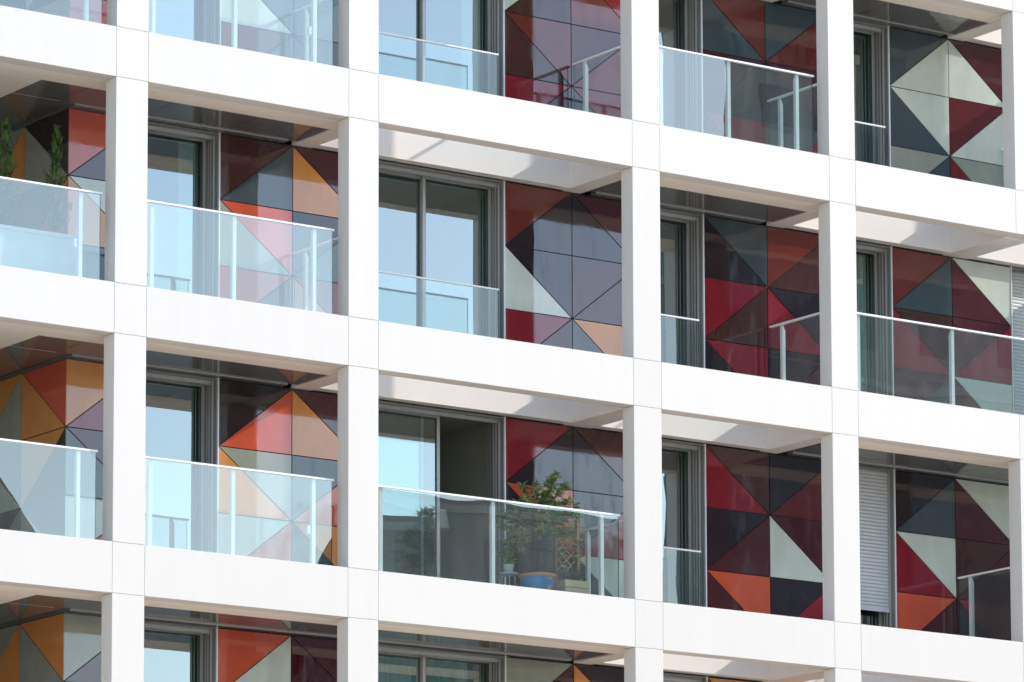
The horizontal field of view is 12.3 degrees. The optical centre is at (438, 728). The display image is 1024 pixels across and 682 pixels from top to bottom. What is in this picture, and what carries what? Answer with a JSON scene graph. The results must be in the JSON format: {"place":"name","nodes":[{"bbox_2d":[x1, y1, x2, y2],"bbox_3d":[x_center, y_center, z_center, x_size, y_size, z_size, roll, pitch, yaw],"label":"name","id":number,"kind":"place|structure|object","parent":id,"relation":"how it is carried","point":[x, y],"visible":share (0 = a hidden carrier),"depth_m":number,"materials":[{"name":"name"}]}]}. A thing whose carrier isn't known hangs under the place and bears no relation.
{"place":"outdoors","nodes":[
{"label":"outdoors","id":0,"kind":"place"},
{"label":"ground","id":1,"kind":"structure","parent":0,"visible":0},
{"bbox_2d":[0,0,1023,681],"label":"apartment building","id":2,"kind":"structure","parent":1,"relation":"on","point":[710,312],"depth_m":61.08,"materials":[{"name":"concrete"}]},
{"bbox_2d":[0,224,83,275],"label":"planter box","id":3,"kind":"object","parent":2,"relation":"on","point":[37,250],"visible":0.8,"depth_m":56.14,"materials":[{"name":"plastic"}]},
{"bbox_2d":[0,117,22,224],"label":"conifer","id":4,"kind":"object","parent":3,"relation":"on","point":[8,190],"visible":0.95,"depth_m":56.21,"materials":[{"name":"green plant"}]},
{"bbox_2d":[39,124,71,232],"bbox_3d":[-4.544,-6.517,56.614,0.395,1.378,0.412,3,-8,-19],"label":"conifer","id":5,"kind":"object","parent":3,"relation":"on","point":[55,217],"visible":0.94,"depth_m":56.59,"materials":[{"name":"green plant"}]},
{"bbox_2d":[17,0,219,127],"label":"window","id":6,"kind":"structure","parent":2,"relation":"in","point":[197,20],"depth_m":60.57,"materials":[{"name":"glass"}]},
{"bbox_2d":[30,121,218,368],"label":"window","id":7,"kind":"structure","parent":2,"relation":"in","point":[183,162],"depth_m":59.35,"materials":[{"name":"glass"}]},
{"bbox_2d":[145,369,219,552],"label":"window","id":8,"kind":"structure","parent":2,"relation":"in","point":[181,421],"depth_m":59.80,"materials":[{"name":"glass"}]},
{"bbox_2d":[144,620,220,681],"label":"window","id":9,"kind":"structure","parent":2,"relation":"in","point":[173,652],"depth_m":59.44,"materials":[{"name":"glass"}]},
{"bbox_2d":[169,0,502,169],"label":"window","id":10,"kind":"structure","parent":2,"relation":"in","point":[472,24],"depth_m":63.33,"materials":[{"name":"glass"}]},
{"bbox_2d":[176,160,503,404],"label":"window","id":11,"kind":"structure","parent":2,"relation":"in","point":[434,224],"depth_m":62.76,"materials":[{"name":"glass"}]},
{"bbox_2d":[228,390,508,634],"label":"window","id":12,"kind":"structure","parent":2,"relation":"in","point":[426,448],"depth_m":62.40,"materials":[{"name":"glass"}]},
{"bbox_2d":[298,635,509,681],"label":"window","id":13,"kind":"structure","parent":2,"relation":"in","point":[396,663],"depth_m":60.51,"materials":[{"name":"glass"}]},
{"bbox_2d":[430,509,448,530],"bbox_3d":[0.014,-2.135,61.769,0.280,1.420,0.280,5,-9,-34],"label":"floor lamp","id":14,"kind":"object","parent":2,"relation":"in","point":[444,524],"visible":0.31,"depth_m":61.77,"materials":[{"name":"fabric"}]},
{"bbox_2d":[498,572,518,585],"bbox_3d":[0.889,-1.783,60.064,0.268,0.361,0.260,5,-9,-34],"label":"stool","id":15,"kind":"object","parent":2,"relation":"on","point":[507,574],"visible":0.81,"depth_m":60.05,"materials":[{"name":"grey metal"}]},
{"bbox_2d":[501,546,516,571],"bbox_3d":[0.885,-2.139,60.106,0.228,0.357,0.224,5,-9,-34],"label":"potted plant","id":16,"kind":"object","parent":15,"relation":"on","point":[507,566],"visible":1,"depth_m":60.06,"materials":[{"name":"green plant"}]},
{"bbox_2d":[518,572,556,589],"bbox_3d":[1.250,-1.777,60.008,0.496,0.331,0.496,5,-9,-34],"label":"plant pot","id":17,"kind":"object","parent":2,"relation":"on","point":[542,580],"visible":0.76,"depth_m":59.83,"materials":[{"name":"ceramic"}]},
{"bbox_2d":[488,470,579,571],"bbox_3d":[1.274,-2.616,60.113,1.335,1.429,0.830,5,-9,-34],"label":"shrub","id":18,"kind":"object","parent":17,"relation":"in","point":[549,517],"visible":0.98,"depth_m":60.09,"materials":[{"name":"green plant"}]},
{"bbox_2d":[553,506,579,589],"bbox_3d":[1.626,-2.197,60.587,0.398,1.315,0.053,5,-9,-34],"label":"trellis","id":19,"kind":"object","parent":2,"relation":"on","point":[556,548],"visible":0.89,"depth_m":60.60,"materials":[{"name":"brown wood"}]},
{"bbox_2d":[435,208,703,431],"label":"window","id":20,"kind":"structure","parent":2,"relation":"in","point":[681,233],"depth_m":64.13,"materials":[{"name":"glass"}]},
{"bbox_2d":[553,579,588,593],"bbox_3d":[1.675,-1.718,60.346,0.370,0.293,0.280,5,-9,-34],"label":"trellis planter","id":21,"kind":"object","parent":2,"relation":"on","point":[568,585],"visible":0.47,"depth_m":60.24,"materials":[{"name":"brown wood"}]},
{"bbox_2d":[555,564,585,580],"bbox_3d":[1.659,-1.965,60.313,0.509,0.220,0.274,5,-9,-34],"label":"bushy herb","id":22,"kind":"object","parent":21,"relation":"on","point":[570,575],"visible":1,"depth_m":60.27,"materials":[{"name":"green plant"}]},
{"bbox_2d":[558,500,585,580],"bbox_3d":[1.688,-2.357,60.523,0.439,1.079,0.206,5,-9,-34],"label":"climbing plant","id":23,"kind":"object","parent":21,"relation":"in","point":[572,538],"visible":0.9,"depth_m":60.55,"materials":[{"name":"green plant"}]},
{"bbox_2d":[440,0,701,200],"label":"window","id":24,"kind":"structure","parent":2,"relation":"in","point":[679,20],"depth_m":64.53,"materials":[{"name":"glass"}]},
{"bbox_2d":[517,427,707,662],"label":"window","id":25,"kind":"structure","parent":2,"relation":"in","point":[683,474],"depth_m":63.72,"materials":[{"name":"glass"}]},
{"bbox_2d":[577,663,709,681],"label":"window","id":26,"kind":"structure","parent":2,"relation":"in","point":[667,676],"depth_m":62.41,"materials":[{"name":"metal"}]},
{"bbox_2d":[660,19,888,233],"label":"window","id":27,"kind":"structure","parent":2,"relation":"in","point":[870,40],"depth_m":65.71,"materials":[{"name":"metal"}]},
{"bbox_2d":[664,241,892,455],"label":"window","id":28,"kind":"structure","parent":2,"relation":"in","point":[873,261],"depth_m":65.28,"materials":[{"name":"glass"}]},
{"bbox_2d":[773,0,815,11],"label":"window","id":29,"kind":"structure","parent":2,"relation":"in","point":[779,1],"depth_m":66.60,"materials":[{"name":"metal"}]},
{"bbox_2d":[710,454,895,681],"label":"window","id":30,"kind":"structure","parent":2,"relation":"in","point":[876,484],"depth_m":64.60,"materials":[{"name":"metal"}]},
{"bbox_2d":[812,267,1023,478],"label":"window","id":31,"kind":"structure","parent":2,"relation":"in","point":[1017,274],"depth_m":66.47,"materials":[{"name":"metal"}]},
{"bbox_2d":[856,240,995,263],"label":"window","id":32,"kind":"structure","parent":2,"relation":"in","point":[856,240],"depth_m":68.08,"materials":[{"name":"metal"}]},
{"bbox_2d":[854,19,1001,48],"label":"window","id":33,"kind":"structure","parent":2,"relation":"in","point":[945,36],"depth_m":68.30,"materials":[{"name":"metal"}]}
]}

